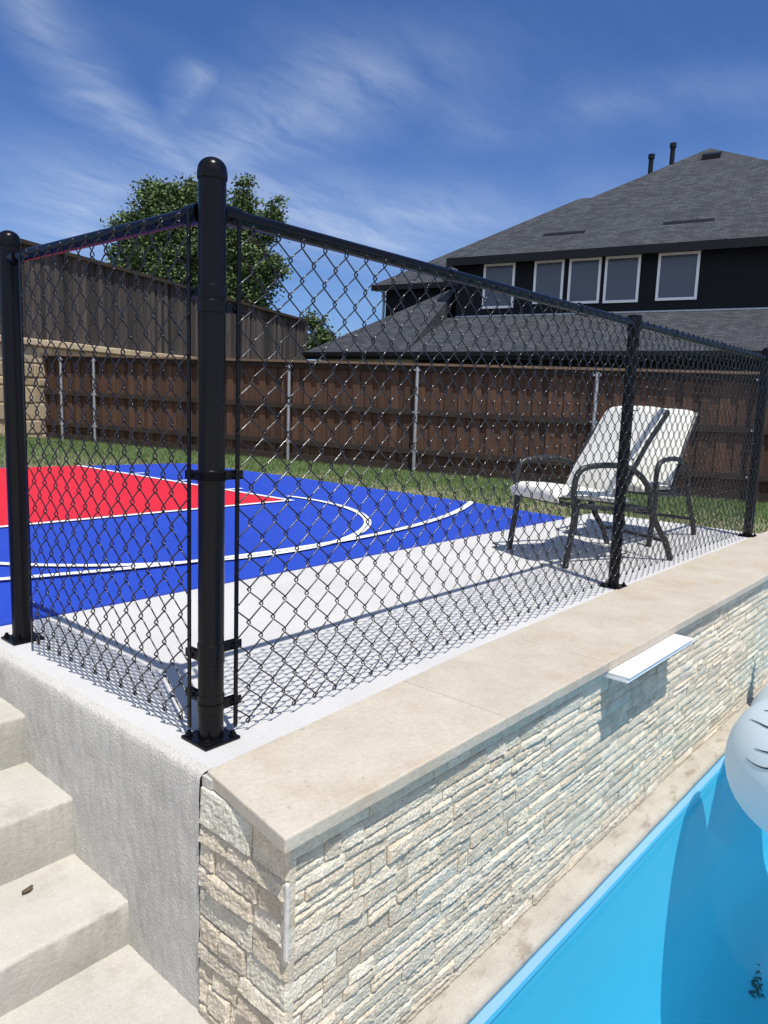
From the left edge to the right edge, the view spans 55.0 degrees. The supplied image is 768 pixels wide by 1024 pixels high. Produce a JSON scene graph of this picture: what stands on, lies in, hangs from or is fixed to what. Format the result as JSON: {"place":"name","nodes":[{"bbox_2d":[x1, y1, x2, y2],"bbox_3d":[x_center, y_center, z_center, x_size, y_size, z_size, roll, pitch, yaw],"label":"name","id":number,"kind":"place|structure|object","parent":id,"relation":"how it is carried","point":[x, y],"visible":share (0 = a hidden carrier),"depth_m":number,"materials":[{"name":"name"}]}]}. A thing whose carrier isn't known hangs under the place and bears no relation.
{"place":"outdoors","nodes":[
{"label":"outdoors","id":0,"kind":"place"},
{"bbox_2d":[0,513,757,768],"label":"patio","id":1,"kind":"structure","parent":0,"point":[263,726],"depth_m":2.65,"materials":[{"name":"white concrete"}]},
{"bbox_2d":[0,463,565,625],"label":"court","id":2,"kind":"object","parent":1,"relation":"on","point":[250,506],"visible":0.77,"depth_m":4.69,"materials":[{"name":"blue plastic"}]},
{"bbox_2d":[0,156,767,750],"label":"chain link fence","id":3,"kind":"object","parent":1,"relation":"on","point":[210,214],"visible":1,"depth_m":2.02,"materials":[{"name":"black metal"}]},
{"bbox_2d":[506,406,672,567],"bbox_3d":[1.151,-0.173,4.133,0.818,0.854,0.541,-2,9,-25],"label":"patio chair","id":4,"kind":"object","parent":1,"relation":"on","point":[532,486],"visible":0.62,"depth_m":4.05,"materials":[{"name":"white fabric"}]},
{"bbox_2d":[575,408,698,546],"bbox_3d":[1.683,-0.263,4.888,0.541,0.854,0.818,10,11,42],"label":"patio chair","id":5,"kind":"object","parent":1,"relation":"on","point":[654,462],"visible":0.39,"depth_m":4.85,"materials":[{"name":"white fabric"}]},
{"bbox_2d":[0,434,767,533],"bbox_3d":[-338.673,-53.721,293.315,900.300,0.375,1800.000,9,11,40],"label":"lawn","id":6,"kind":"structure","parent":0,"point":[504,503],"depth_m":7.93,"materials":[{"name":"plant"}]},
{"bbox_2d":[0,335,186,437],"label":"limestone wall","id":7,"kind":"structure","parent":6,"relation":"on","point":[41,380],"depth_m":15.91,"materials":[{"name":"beige stone"}]},
{"bbox_2d":[0,238,307,361],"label":"weathered fence","id":8,"kind":"object","parent":7,"relation":"on","point":[252,330],"visible":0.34,"depth_m":18.51,"materials":[{"name":"grey wood"}]},
{"bbox_2d":[100,172,296,316],"bbox_3d":[-6.898,-7.764,27.574,7.104,9.385,3.973,0,8,-13],"label":"leafy tree","id":9,"kind":"object","parent":6,"relation":"on","point":[158,198],"visible":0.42,"depth_m":26.56,"materials":[{"name":"green plant"}]},
{"bbox_2d":[301,307,346,360],"bbox_3d":[-2.358,-5.169,27.592,2.223,4.771,1.729,3,8,3],"label":"tree","id":10,"kind":"object","parent":6,"relation":"on","point":[322,336],"visible":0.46,"depth_m":27.19,"materials":[{"name":"green plant"}]},
{"bbox_2d":[41,354,767,503],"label":"wooden fence","id":11,"kind":"object","parent":6,"relation":"on","point":[251,401],"visible":0.55,"depth_m":12.63,"materials":[{"name":"brown wood"}]},
{"bbox_2d":[303,142,767,372],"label":"house","id":12,"kind":"structure","parent":6,"relation":"on","point":[681,245],"depth_m":22.86,"materials":[{"name":"black"}]},
{"bbox_2d":[482,262,515,308],"bbox_3d":[3.796,-7.480,24.442,1.090,1.440,0.067,7,9,29],"label":"window","id":13,"kind":"structure","parent":12,"relation":"in","point":[504,273],"depth_m":24.42,"materials":[{"name":"grey glass"}]},
{"bbox_2d":[532,259,564,303],"bbox_3d":[5.263,-7.360,23.632,0.970,1.340,0.067,7,9,29],"label":"window","id":14,"kind":"structure","parent":12,"relation":"in","point":[548,274],"depth_m":23.60,"materials":[{"name":"grey glass"}]},
{"bbox_2d":[567,257,601,303],"bbox_3d":[6.262,-7.224,23.087,1.000,1.380,0.067,7,9,29],"label":"window","id":15,"kind":"structure","parent":12,"relation":"in","point":[584,277],"depth_m":23.08,"materials":[{"name":"grey glass"}]},
{"bbox_2d":[602,254,641,302],"bbox_3d":[7.260,-7.104,22.540,1.050,1.390,0.067,7,9,29],"label":"window","id":16,"kind":"structure","parent":12,"relation":"in","point":[622,273],"depth_m":22.53,"materials":[{"name":"grey glass"}]},
{"bbox_2d":[655,251,700,300],"bbox_3d":[8.661,-6.952,21.771,1.160,1.370,0.067,7,9,29],"label":"window","id":17,"kind":"structure","parent":12,"relation":"in","point":[677,272],"depth_m":21.76,"materials":[{"name":"grey glass"}]},
{"bbox_2d":[0,0,767,360],"label":"sky","id":18,"kind":"structure","parent":0,"point":[423,130],"materials":[{"name":"blue"}]},
{"bbox_2d":[725,685,767,832],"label":"pool float","id":19,"kind":"object","parent":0,"point":[746,758],"visible":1,"depth_m":2.72,"materials":[{"name":"white plastic"}]},
{"bbox_2d":[748,964,765,998],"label":"leaf litter","id":20,"kind":"object","parent":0,"point":[758,987],"visible":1,"depth_m":3.92,"materials":[{"name":"plant"}]},
{"bbox_3d":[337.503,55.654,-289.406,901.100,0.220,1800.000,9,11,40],"label":"pool deck","id":21,"kind":"structure","parent":0,"visible":0},
{"bbox_2d":[0,697,208,1023],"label":"steps","id":22,"kind":"structure","parent":21,"relation":"on","point":[69,954],"depth_m":1.80,"materials":[{"name":"concrete"}]},
{"bbox_2d":[22,885,32,894],"bbox_3d":[-0.902,0.957,1.869,0.016,0.011,0.032,6,9,23],"label":"dry leaf","id":23,"kind":"object","parent":22,"relation":"on","point":[27,889],"visible":1,"depth_m":1.87,"materials":[{"name":"brown plant"}]},
{"bbox_2d":[0,647,209,1010],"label":"stucco wall","id":24,"kind":"structure","parent":21,"relation":"on","point":[133,791],"depth_m":1.81,"materials":[{"name":"white paint"}]},
{"bbox_2d":[197,531,767,1023],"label":"stone wall","id":25,"kind":"structure","parent":21,"relation":"on","point":[407,851],"depth_m":1.89,"materials":[{"name":"stone"}]},
{"bbox_2d":[601,634,692,683],"bbox_3d":[0.936,0.508,2.619,0.115,0.023,0.595,9,11,40],"label":"waterfall spout","id":26,"kind":"object","parent":25,"relation":"attached to","point":[635,667],"visible":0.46,"depth_m":2.55,"materials":[{"name":"white plastic"}]},
{"bbox_2d":[468,754,767,1023],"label":"pool basin","id":27,"kind":"object","parent":21,"relation":"in","point":[666,922],"depth_m":3.10,"materials":[{"name":"paint"}]},
{"bbox_2d":[408,682,767,1023],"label":"pool ledge","id":28,"kind":"object","parent":27,"relation":"attached to","point":[472,990],"visible":0.72,"depth_m":2.29,"materials":[{"name":"stone"}]}
]}

